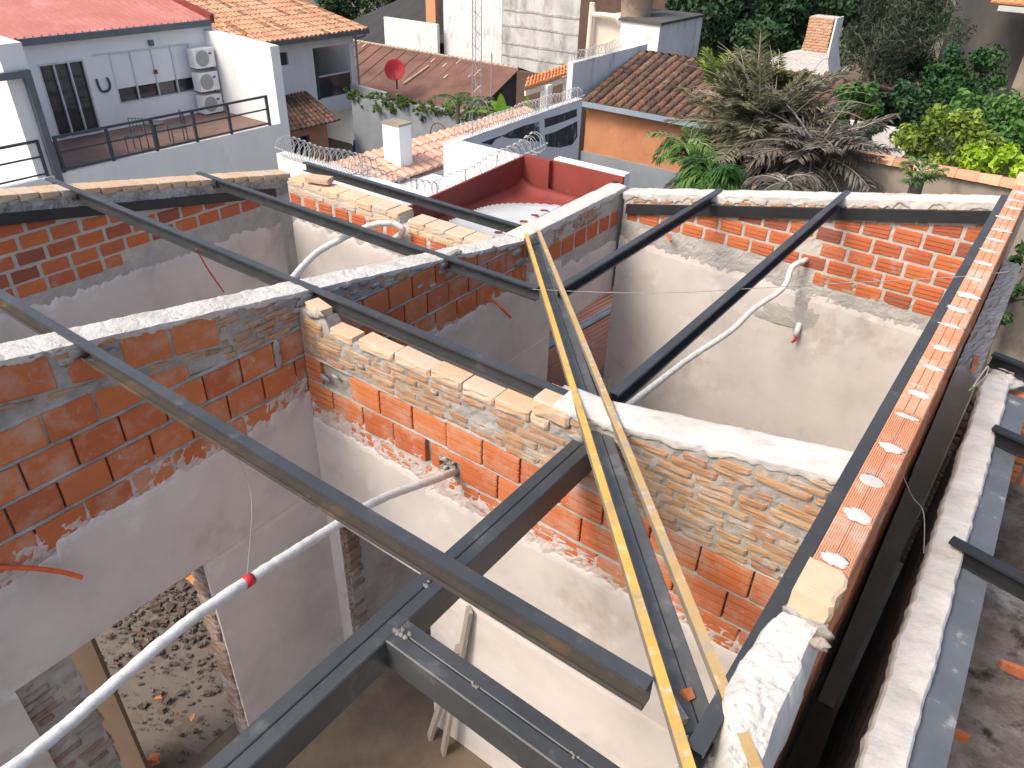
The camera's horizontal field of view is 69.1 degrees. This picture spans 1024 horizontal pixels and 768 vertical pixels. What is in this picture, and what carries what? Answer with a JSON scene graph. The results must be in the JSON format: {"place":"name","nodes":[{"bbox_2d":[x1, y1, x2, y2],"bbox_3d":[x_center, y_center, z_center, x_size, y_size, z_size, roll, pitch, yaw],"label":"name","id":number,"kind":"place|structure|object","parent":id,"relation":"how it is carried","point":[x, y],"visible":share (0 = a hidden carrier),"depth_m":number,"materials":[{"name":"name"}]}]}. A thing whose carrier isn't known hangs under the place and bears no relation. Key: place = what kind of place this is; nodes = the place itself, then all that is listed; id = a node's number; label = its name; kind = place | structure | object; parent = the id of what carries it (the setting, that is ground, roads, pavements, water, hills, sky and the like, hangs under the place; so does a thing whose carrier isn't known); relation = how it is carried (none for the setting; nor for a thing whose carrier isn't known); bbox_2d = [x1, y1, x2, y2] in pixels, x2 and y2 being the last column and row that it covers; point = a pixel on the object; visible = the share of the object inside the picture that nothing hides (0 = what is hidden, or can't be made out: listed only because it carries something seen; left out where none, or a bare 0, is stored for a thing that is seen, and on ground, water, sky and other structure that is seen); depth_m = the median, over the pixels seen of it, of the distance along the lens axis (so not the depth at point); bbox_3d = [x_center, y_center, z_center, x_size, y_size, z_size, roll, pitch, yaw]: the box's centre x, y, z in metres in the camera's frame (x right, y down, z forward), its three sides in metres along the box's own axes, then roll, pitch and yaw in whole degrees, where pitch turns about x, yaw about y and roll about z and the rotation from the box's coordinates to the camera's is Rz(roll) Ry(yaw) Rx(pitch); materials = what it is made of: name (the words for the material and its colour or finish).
{"place":"outdoors","nodes":[
{"label":"outdoors","id":0,"kind":"place"},
{"bbox_2d":[0,165,64,188],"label":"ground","id":1,"kind":"structure","parent":0,"point":[7,173],"depth_m":18.34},
{"bbox_2d":[0,139,49,184],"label":"balcony railing","id":2,"kind":"object","parent":1,"relation":"on","point":[41,157],"visible":1,"depth_m":17.95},
{"bbox_2d":[0,69,64,182],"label":"steel portal","id":3,"kind":"object","parent":1,"relation":"attached to","point":[27,77],"visible":0.76,"depth_m":17.71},
{"bbox_2d":[0,0,292,183],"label":"white house","id":4,"kind":"structure","parent":0,"point":[90,64],"depth_m":21.91,"materials":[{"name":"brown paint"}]},
{"bbox_2d":[37,59,101,139],"bbox_3d":[-12.622,-8.133,21.254,0.130,2.010,1.260,23,39,29],"label":"glass door","id":5,"kind":"structure","parent":4,"relation":"in","point":[66,84],"depth_m":21.24,"materials":[{"name":"glass"}]},
{"bbox_2d":[92,43,194,103],"bbox_3d":[-11.140,-9.482,22.728,0.160,1.430,3.120,23,39,29],"label":"window","id":6,"kind":"structure","parent":4,"relation":"in","point":[143,72],"depth_m":22.80,"materials":[{"name":"white glass"}]},
{"bbox_2d":[51,95,270,172],"bbox_3d":[-9.383,-7.054,20.679,0.070,0.890,6.420,23,39,29],"label":"balcony railing","id":7,"kind":"object","parent":4,"relation":"on","point":[113,158],"visible":1,"depth_m":20.28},
{"bbox_2d":[186,46,215,69],"bbox_3d":[-9.854,-10.357,23.631,0.512,0.615,0.764,23,39,29],"label":"air conditioner","id":8,"kind":"object","parent":4,"relation":"attached to","point":[200,57],"visible":1,"depth_m":23.42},
{"bbox_2d":[191,69,219,92],"bbox_3d":[-9.874,-9.771,24.013,0.512,0.615,0.764,23,39,29],"label":"air conditioner","id":9,"kind":"object","parent":4,"relation":"attached to","point":[205,80],"visible":1,"depth_m":23.80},
{"bbox_2d":[196,91,223,114],"bbox_3d":[-9.893,-9.201,24.383,0.512,0.615,0.764,23,39,29],"label":"air conditioner","id":10,"kind":"object","parent":4,"relation":"attached to","point":[208,99],"visible":0.89,"depth_m":24.16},
{"bbox_2d":[186,0,369,145],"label":"tiled house","id":11,"kind":"structure","parent":0,"point":[316,48],"depth_m":31.70,"materials":[{"name":"brown tile"}]},
{"bbox_2d":[352,0,443,53],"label":"dark roofed building","id":12,"kind":"structure","parent":0,"point":[429,11],"depth_m":50.59,"materials":[{"name":"concrete"}]},
{"bbox_2d":[353,39,530,111],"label":"rusty roofed building","id":13,"kind":"structure","parent":0,"point":[426,76],"depth_m":36.60,"materials":[{"name":"metal"}]},
{"bbox_2d":[384,59,404,88],"bbox_3d":[-5.437,-14.284,34.408,0.782,1.335,0.671,23,39,29],"label":"satellite dish","id":14,"kind":"object","parent":13,"relation":"attached to","point":[394,69],"visible":1,"depth_m":34.35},
{"bbox_2d":[384,0,580,76],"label":"weathered building","id":15,"kind":"structure","parent":0,"point":[538,36],"depth_m":42.14,"materials":[{"name":"paint"}]},
{"bbox_2d":[127,555,903,767],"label":"floor","id":16,"kind":"structure","parent":0,"point":[383,719],"depth_m":5.98,"materials":[{"name":"concrete"}]},
{"bbox_2d":[70,638,149,767],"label":"tan board","id":17,"kind":"object","parent":16,"relation":"on","point":[90,664],"visible":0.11,"depth_m":5.01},
{"bbox_2d":[0,169,299,343],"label":"brick wall","id":18,"kind":"structure","parent":16,"relation":"on","point":[66,261],"depth_m":6.76,"materials":[{"name":"paint"}]},
{"bbox_2d":[45,177,568,397],"bbox_3d":[-1.848,-0.819,5.115,5.300,0.100,0.050,23,39,29],"label":"steel purlin","id":19,"kind":"object","parent":18,"relation":"on","point":[522,382],"visible":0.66,"depth_m":4.61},
{"bbox_2d":[95,573,235,767],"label":"rubble","id":20,"kind":"object","parent":16,"relation":"on","point":[182,673],"visible":0.16,"depth_m":6.35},
{"bbox_2d":[0,235,528,767],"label":"brick wall","id":21,"kind":"structure","parent":16,"relation":"on","point":[122,499],"depth_m":4.44,"materials":[{"name":"paint"}]},
{"bbox_2d":[0,565,82,579],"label":"conduit stub","id":22,"kind":"object","parent":21,"relation":"attached to","point":[44,569],"visible":1,"depth_m":3.83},
{"bbox_2d":[0,289,653,710],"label":"steel purlin","id":23,"kind":"object","parent":21,"relation":"attached to","point":[616,675],"visible":0.85,"depth_m":2.66,"materials":[{"name":"metal"}]},
{"bbox_2d":[521,223,695,767],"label":"yellow batten","id":24,"kind":"object","parent":23,"relation":"attached to","point":[681,746],"visible":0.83,"depth_m":2.55,"materials":[{"name":"wood"}]},
{"bbox_2d":[195,171,539,300],"bbox_3d":[-1.454,-1.346,6.355,4.070,0.100,0.050,23,39,29],"label":"steel purlin","id":25,"kind":"object","parent":21,"relation":"attached to","point":[518,287],"visible":0.82,"depth_m":6.17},
{"bbox_2d":[287,174,493,278],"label":"brick wall","id":26,"kind":"structure","parent":16,"relation":"on","point":[362,208],"depth_m":7.34,"materials":[{"name":"brick"}]},
{"bbox_2d":[304,173,333,184],"bbox_3d":[-1.943,-2.058,7.482,0.260,0.057,0.124,10,34,13],"label":"loose brick","id":27,"kind":"object","parent":26,"relation":"on","point":[319,179],"visible":1,"depth_m":7.45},
{"bbox_2d":[290,220,405,277],"bbox_3d":[-1.538,-0.900,6.242,0.565,0.469,2.357,12,34,16],"label":"wrapped pipe","id":28,"kind":"object","parent":26,"relation":"attached to","point":[310,258],"visible":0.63,"depth_m":6.54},
{"bbox_2d":[427,644,458,741],"bbox_3d":[-0.517,2.347,5.594,0.333,1.257,0.074,13,35,16],"label":"leaning plank","id":29,"kind":"object","parent":16,"relation":"on","point":[434,721],"visible":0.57,"depth_m":5.77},
{"bbox_2d":[440,605,472,756],"bbox_3d":[-0.412,2.205,5.407,0.264,1.697,0.076,2,33,0],"label":"leaning plank","id":30,"kind":"object","parent":16,"relation":"on","point":[467,621],"visible":0.71,"depth_m":5.14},
{"bbox_2d":[505,183,627,398],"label":"brick wall","id":31,"kind":"structure","parent":16,"relation":"on","point":[581,233],"depth_m":7.45,"materials":[{"name":"paint"}]},
{"bbox_2d":[408,154,629,237],"bbox_3d":[0.049,-1.683,8.248,1.360,1.040,2.470,23,39,29],"label":"walled roof terrace","id":32,"kind":"object","parent":31,"relation":"attached to","point":[525,188],"visible":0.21,"depth_m":8.69,"materials":[{"name":"paint"}]},
{"bbox_2d":[302,161,520,232],"bbox_3d":[-1.153,-1.974,7.780,3.040,0.100,0.050,23,39,29],"label":"steel purlin","id":33,"kind":"object","parent":32,"relation":"on","point":[493,222],"visible":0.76,"depth_m":7.69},
{"bbox_2d":[299,305,868,767],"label":"brick wall","id":34,"kind":"structure","parent":16,"relation":"on","point":[737,509],"depth_m":4.21,"materials":[{"name":"brick"}]},
{"bbox_2d":[0,468,458,767],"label":"wrapped pipe","id":35,"kind":"object","parent":34,"relation":"attached to","point":[54,735],"visible":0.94,"depth_m":2.79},
{"bbox_2d":[305,298,332,317],"bbox_3d":[-1.214,-0.475,4.659,0.105,0.051,0.170,-25,42,-35],"label":"loose brick","id":36,"kind":"object","parent":34,"relation":"on","point":[320,305],"visible":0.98,"depth_m":4.63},
{"bbox_2d":[202,439,591,767],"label":"box beam","id":37,"kind":"structure","parent":34,"relation":"attached to","point":[291,724],"depth_m":2.71,"materials":[{"name":"grey metal"}]},
{"bbox_2d":[385,620,619,767],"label":"box beam","id":38,"kind":"structure","parent":37,"relation":"attached to","point":[519,731],"depth_m":2.50,"materials":[{"name":"grey metal"}]},
{"bbox_2d":[532,242,708,739],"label":"valley beam","id":39,"kind":"structure","parent":34,"relation":"attached to","point":[678,663],"depth_m":2.80,"materials":[{"name":"grey metal"}]},
{"bbox_2d":[603,188,1023,450],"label":"brick wall","id":40,"kind":"structure","parent":16,"relation":"on","point":[828,376],"depth_m":7.26,"materials":[{"name":"paint"}]},
{"bbox_2d":[557,188,722,298],"bbox_3d":[1.194,-1.265,6.330,0.050,0.100,2.850,23,39,29],"label":"steel purlin","id":41,"kind":"object","parent":40,"relation":"attached to","point":[589,274],"visible":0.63,"depth_m":6.11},
{"bbox_2d":[626,257,808,404],"bbox_3d":[1.416,-0.232,5.629,0.498,0.449,4.282,29,42,35],"label":"wrapped pipe","id":42,"kind":"object","parent":40,"relation":"attached to","point":[648,389],"visible":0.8,"depth_m":6.15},
{"bbox_2d":[609,190,850,402],"bbox_3d":[1.749,-0.794,5.213,0.050,0.100,4.160,23,39,29],"label":"steel purlin","id":43,"kind":"object","parent":40,"relation":"attached to","point":[631,385],"visible":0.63,"depth_m":4.65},
{"bbox_2d":[708,172,1023,767],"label":"brick wall","id":44,"kind":"structure","parent":16,"relation":"on","point":[774,684],"depth_m":2.53,"materials":[{"name":"brick"}]},
{"bbox_2d":[533,271,1008,293],"bbox_3d":[1.514,-0.667,4.823,2.850,0.615,0.015,11,34,14],"label":"tie wire","id":45,"kind":"object","parent":44,"relation":"attached to","point":[778,286],"visible":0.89,"depth_m":4.75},
{"bbox_2d":[688,194,1007,767],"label":"steel purlin","id":46,"kind":"object","parent":44,"relation":"on","point":[702,737],"visible":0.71,"depth_m":2.75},
{"bbox_2d":[537,231,763,767],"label":"yellow batten","id":47,"kind":"object","parent":46,"relation":"attached to","point":[717,676],"visible":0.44,"depth_m":2.70,"materials":[{"name":"wood"}]},
{"bbox_2d":[818,261,1021,707],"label":"metal beam","id":48,"kind":"structure","parent":16,"relation":"on","point":[954,401],"depth_m":5.18,"materials":[{"name":"metal"}]},
{"bbox_2d":[547,288,612,386],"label":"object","id":49,"kind":"structure","parent":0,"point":[596,335],"depth_m":10.35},
{"bbox_2d":[549,305,611,347],"bbox_3d":[0.669,-0.633,10.284,0.160,0.668,6.604,23,39,29],"label":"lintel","id":50,"kind":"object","parent":49,"relation":"on","point":[594,318],"depth_m":10.94,"materials":[{"name":"concrete"}]},
{"bbox_2d":[304,0,955,396],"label":"ground","id":51,"kind":"structure","parent":0,"point":[348,148],"depth_m":53.95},
{"bbox_2d":[285,91,340,162],"bbox_3d":[-9.235,-9.871,30.396,2.867,2.916,5.000,23,39,29],"label":"tiled annex","id":52,"kind":"object","parent":51,"relation":"on","point":[310,117],"visible":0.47,"depth_m":30.39,"materials":[{"name":"tile"}]},
{"bbox_2d":[314,0,365,19],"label":"broadleaf tree","id":53,"kind":"object","parent":51,"relation":"on","point":[344,9],"visible":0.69,"depth_m":59.78,"materials":[{"name":"green plant"}]},
{"bbox_2d":[276,151,432,205],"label":"parapet wall","id":54,"kind":"structure","parent":51,"relation":"on","point":[293,167],"depth_m":9.46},
{"bbox_2d":[275,135,376,176],"bbox_3d":[-2.381,-2.862,9.499,1.663,0.376,0.295,23,39,29],"label":"razor wire","id":55,"kind":"object","parent":54,"relation":"on","point":[337,161],"visible":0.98,"depth_m":9.42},
{"bbox_2d":[355,165,438,191],"bbox_3d":[-1.431,-2.450,9.222,1.294,0.357,0.257,23,39,29],"label":"razor wire","id":56,"kind":"object","parent":54,"relation":"on","point":[408,178],"visible":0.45,"depth_m":9.16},
{"bbox_2d":[351,97,489,153],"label":"boundary wall","id":57,"kind":"structure","parent":51,"relation":"on","point":[368,132],"depth_m":30.02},
{"bbox_2d":[343,87,490,122],"bbox_3d":[-3.829,-10.681,28.873,7.476,1.318,0.917,23,39,29],"label":"climbing vine","id":58,"kind":"object","parent":57,"relation":"attached to","point":[399,102],"visible":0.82,"depth_m":28.80,"materials":[{"name":"green plant"}]},
{"bbox_2d":[331,106,533,193],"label":"flat roofed house","id":59,"kind":"structure","parent":51,"relation":"on","point":[427,158],"depth_m":13.06,"materials":[{"name":"orange tile"}]},
{"bbox_2d":[381,118,412,167],"bbox_3d":[-2.018,-4.109,13.164,0.430,1.035,0.330,23,39,29],"label":"chimney","id":60,"kind":"object","parent":59,"relation":"on","point":[397,143],"visible":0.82,"depth_m":12.96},
{"bbox_2d":[431,132,547,192],"bbox_3d":[-0.248,-2.594,8.976,0.290,0.528,1.992,23,39,29],"label":"razor wire","id":61,"kind":"object","parent":59,"relation":"on","point":[485,159],"visible":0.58,"depth_m":8.99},
{"bbox_2d":[427,91,494,125],"bbox_3d":[-1.805,-8.025,26.500,2.240,4.490,2.221,23,39,29],"label":"palm tree","id":62,"kind":"object","parent":51,"relation":"on","point":[457,101],"visible":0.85,"depth_m":25.33,"materials":[{"name":"green plant"}]},
{"bbox_2d":[472,0,481,104],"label":"lattice mast","id":63,"kind":"object","parent":51,"relation":"on","point":[475,5],"visible":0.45,"depth_m":27.14,"materials":[{"name":"metal"}]},
{"bbox_2d":[461,96,495,119],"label":"palm tree","id":64,"kind":"object","parent":51,"relation":"on","point":[483,103],"visible":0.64,"depth_m":24.20,"materials":[{"name":"green plant"}]},
{"bbox_2d":[466,93,510,114],"bbox_3d":[-0.387,-7.011,24.459,1.840,5.089,1.459,-13,36,-22],"label":"banana plant","id":65,"kind":"object","parent":51,"relation":"on","point":[499,104],"visible":0.36,"depth_m":23.00,"materials":[{"name":"green plant"}]},
{"bbox_2d":[443,97,581,177],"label":"mouldy wall","id":66,"kind":"structure","parent":51,"relation":"on","point":[558,129],"depth_m":14.90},
{"bbox_2d":[454,87,584,139],"bbox_3d":[0.234,-5.219,14.372,0.315,0.440,3.981,23,39,29],"label":"razor wire","id":67,"kind":"object","parent":66,"relation":"on","point":[538,109],"visible":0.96,"depth_m":14.25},
{"bbox_2d":[516,63,567,108],"bbox_3d":[1.518,-7.972,25.558,2.645,5.609,6.021,1,33,-2],"label":"tiled lean to","id":68,"kind":"object","parent":51,"relation":"on","point":[532,85],"visible":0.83,"depth_m":23.29,"materials":[{"name":"tile"}]},
{"bbox_2d":[566,43,647,160],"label":"white wall","id":69,"kind":"structure","parent":51,"relation":"on","point":[590,75],"depth_m":18.31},
{"bbox_2d":[571,39,621,62],"bbox_3d":[2.053,-8.037,18.057,0.315,0.419,1.992,23,39,29],"label":"razor wire","id":70,"kind":"object","parent":69,"relation":"on","point":[605,49],"visible":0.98,"depth_m":17.97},
{"bbox_2d":[645,119,719,166],"bbox_3d":[2.643,-0.986,13.403,1.320,7.205,1.358,23,39,29],"label":"green palm","id":71,"kind":"object","parent":51,"relation":"on","point":[677,146],"visible":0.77,"depth_m":11.53,"materials":[{"name":"green plant"}]},
{"bbox_2d":[669,149,750,189],"bbox_3d":[2.552,0.023,11.793,1.200,7.264,1.179,-3,33,-7],"label":"green palm","id":72,"kind":"object","parent":51,"relation":"on","point":[704,173],"visible":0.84,"depth_m":9.84,"materials":[{"name":"green plant"}]},
{"bbox_2d":[693,47,759,131],"bbox_3d":[3.263,-1.873,13.900,0.923,8.184,1.315,1,33,-2],"label":"yellow palm","id":73,"kind":"object","parent":51,"relation":"on","point":[714,64],"visible":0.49,"depth_m":11.74,"materials":[{"name":"green plant"}]},
{"bbox_2d":[679,126,791,186],"bbox_3d":[4.149,-1.281,14.019,3.174,7.130,1.228,23,39,29],"label":"undergrowth shrub","id":74,"kind":"object","parent":51,"relation":"on","point":[739,163],"visible":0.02,"depth_m":12.28,"materials":[{"name":"green plant"}]},
{"bbox_2d":[580,50,894,189],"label":"orange house","id":75,"kind":"structure","parent":51,"relation":"on","point":[631,102],"depth_m":17.64,"materials":[{"name":"paint"}]},
{"bbox_2d":[662,43,849,189],"bbox_3d":[3.735,-1.404,12.921,2.834,8.492,2.905,23,39,29],"label":"dry palm","id":76,"kind":"object","parent":51,"relation":"on","point":[731,133],"visible":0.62,"depth_m":10.78,"materials":[{"name":"brown plant"}]},
{"bbox_2d":[686,43,873,126],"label":"dry branches","id":77,"kind":"object","parent":76,"relation":"attached to","point":[776,84],"visible":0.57,"depth_m":10.78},
{"bbox_2d":[665,0,860,60],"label":"broadleaf tree","id":78,"kind":"object","parent":51,"relation":"on","point":[730,23],"visible":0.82,"depth_m":27.19,"materials":[{"name":"green plant"}]},
{"bbox_2d":[721,27,816,189],"bbox_3d":[3.837,-1.724,13.424,1.220,8.486,1.494,-6,34,-13],"label":"yellow palm","id":79,"kind":"object","parent":51,"relation":"on","point":[782,77],"visible":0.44,"depth_m":11.39,"materials":[{"name":"green plant"}]},
{"bbox_2d":[742,172,821,191],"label":"green palm","id":80,"kind":"object","parent":51,"relation":"on","point":[764,181],"visible":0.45,"depth_m":9.38,"materials":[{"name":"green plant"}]},
{"bbox_2d":[761,14,843,76],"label":"gable house","id":81,"kind":"structure","parent":51,"relation":"on","point":[821,39],"depth_m":17.91,"materials":[{"name":"paint"}]},
{"bbox_2d":[735,83,900,192],"bbox_3d":[4.078,-0.629,12.231,2.383,7.966,2.512,23,39,29],"label":"dry palm","id":82,"kind":"object","parent":51,"relation":"on","point":[805,150],"visible":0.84,"depth_m":10.06,"materials":[{"name":"grey plant"}]},
{"bbox_2d":[768,0,884,65],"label":"broadleaf tree","id":83,"kind":"object","parent":51,"relation":"on","point":[854,15],"visible":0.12,"depth_m":38.04,"materials":[{"name":"green plant"}]},
{"bbox_2d":[828,79,884,140],"bbox_3d":[5.537,-1.615,13.999,0.895,7.774,0.750,23,39,29],"label":"green shrub","id":84,"kind":"object","parent":51,"relation":"on","point":[870,111],"visible":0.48,"depth_m":12.02,"materials":[{"name":"green plant"}]},
{"bbox_2d":[829,120,949,160],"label":"rough white wall","id":85,"kind":"structure","parent":51,"relation":"on","point":[880,137],"depth_m":15.16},
{"bbox_2d":[839,0,977,92],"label":"feathery tree","id":86,"kind":"object","parent":51,"relation":"on","point":[883,47],"visible":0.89,"depth_m":22.43,"materials":[{"name":"green plant"}]},
{"bbox_2d":[877,78,946,129],"bbox_3d":[10.510,-5.232,21.191,2.750,6.303,1.810,23,39,29],"label":"dark shrub","id":87,"kind":"object","parent":51,"relation":"on","point":[907,102],"visible":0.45,"depth_m":19.47,"materials":[{"name":"green plant"}]},
{"bbox_2d":[817,376,1009,767],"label":"parapet wall","id":88,"kind":"structure","parent":51,"relation":"on","point":[876,723],"depth_m":3.28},
{"bbox_2d":[908,393,1023,767],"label":"metal flashing","id":89,"kind":"object","parent":88,"relation":"attached to","point":[934,735],"visible":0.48,"depth_m":2.93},
{"bbox_2d":[948,536,1023,600],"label":"steel purlin","id":90,"kind":"object","parent":88,"relation":"on","point":[1009,579],"visible":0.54,"depth_m":3.12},
{"bbox_2d":[984,368,1023,391],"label":"mortar heap","id":91,"kind":"object","parent":88,"relation":"on","point":[1016,384],"visible":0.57,"depth_m":4.49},
{"bbox_2d":[987,352,1023,380],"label":"steel purlin","id":92,"kind":"object","parent":88,"relation":"on","point":[1007,363],"visible":0.92,"depth_m":4.55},
{"bbox_2d":[991,424,1023,457],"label":"steel purlin","id":93,"kind":"object","parent":88,"relation":"on","point":[1009,441],"visible":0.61,"depth_m":3.89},
{"bbox_2d":[886,10,940,109],"bbox_3d":[13.238,-8.777,25.637,2.327,7.564,2.556,-14,36,-23],"label":"feathery tree","id":94,"kind":"object","parent":51,"relation":"on","point":[918,65],"visible":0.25,"depth_m":24.14,"materials":[{"name":"green plant"}]},
{"bbox_2d":[815,148,1023,380],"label":"capped wall","id":95,"kind":"structure","parent":51,"relation":"on","point":[886,175],"depth_m":9.84,"materials":[{"name":"beige concrete"}]},
{"bbox_2d":[888,101,1022,168],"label":"citrus tree","id":96,"kind":"object","parent":51,"relation":"on","point":[918,144],"visible":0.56,"depth_m":12.20,"materials":[{"name":"green plant"}]},
{"bbox_2d":[912,39,1011,128],"bbox_3d":[12.341,-6.268,22.039,1.922,7.212,2.269,-5,34,-10],"label":"round shrub","id":97,"kind":"object","parent":51,"relation":"on","point":[949,73],"visible":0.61,"depth_m":20.23,"materials":[{"name":"green plant"}]},
{"bbox_2d":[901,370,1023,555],"bbox_3d":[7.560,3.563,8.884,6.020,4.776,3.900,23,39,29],"label":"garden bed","id":98,"kind":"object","parent":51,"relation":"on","point":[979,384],"visible":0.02,"depth_m":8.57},
{"bbox_2d":[977,239,1023,382],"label":"climbing shrub","id":99,"kind":"object","parent":98,"relation":"on","point":[1017,292],"visible":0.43,"depth_m":9.17,"materials":[{"name":"green plant"}]},
{"bbox_2d":[935,87,1023,154],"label":"leafy tree","id":100,"kind":"object","parent":51,"relation":"on","point":[1011,128],"visible":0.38,"depth_m":13.30,"materials":[{"name":"green plant"}]},
{"bbox_2d":[957,142,1023,177],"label":"lime bush","id":101,"kind":"object","parent":51,"relation":"on","point":[1003,162],"visible":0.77,"depth_m":10.43,"materials":[{"name":"green plant"}]},
{"bbox_2d":[585,2,704,56],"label":"tank house","id":102,"kind":"structure","parent":0,"point":[671,32],"depth_m":23.25,"materials":[{"name":"paint"}]},
{"bbox_2d":[621,0,653,16],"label":"water tank","id":103,"kind":"object","parent":102,"relation":"on","point":[636,8],"visible":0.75,"depth_m":22.61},
{"bbox_2d":[577,0,755,59],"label":"brown house","id":104,"kind":"structure","parent":0,"point":[610,6],"depth_m":32.21,"materials":[{"name":"paint"}]},
{"bbox_2d":[898,155,949,193],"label":"fan palm","id":105,"kind":"object","parent":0,"point":[916,182],"visible":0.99,"depth_m":8.74,"materials":[{"name":"green plant"}]},
{"bbox_2d":[923,0,1023,148],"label":"grey building","id":106,"kind":"structure","parent":0,"point":[1001,22],"depth_m":23.62,"materials":[{"name":"paint"}]},
{"bbox_2d":[947,582,1023,767],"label":"wall","id":107,"kind":"structure","parent":0,"point":[989,731],"depth_m":3.75,"materials":[{"name":"concrete"}]},
{"bbox_2d":[993,387,1023,572],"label":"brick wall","id":108,"kind":"structure","parent":0,"point":[1009,548],"depth_m":4.88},
{"bbox_2d":[900,388,977,562],"bbox_3d":[2.926,0.688,4.943,0.218,1.428,0.150,23,39,29],"label":"brick stub","id":109,"kind":"object","parent":108,"relation":"attached to","point":[962,424],"visible":0.24,"depth_m":4.90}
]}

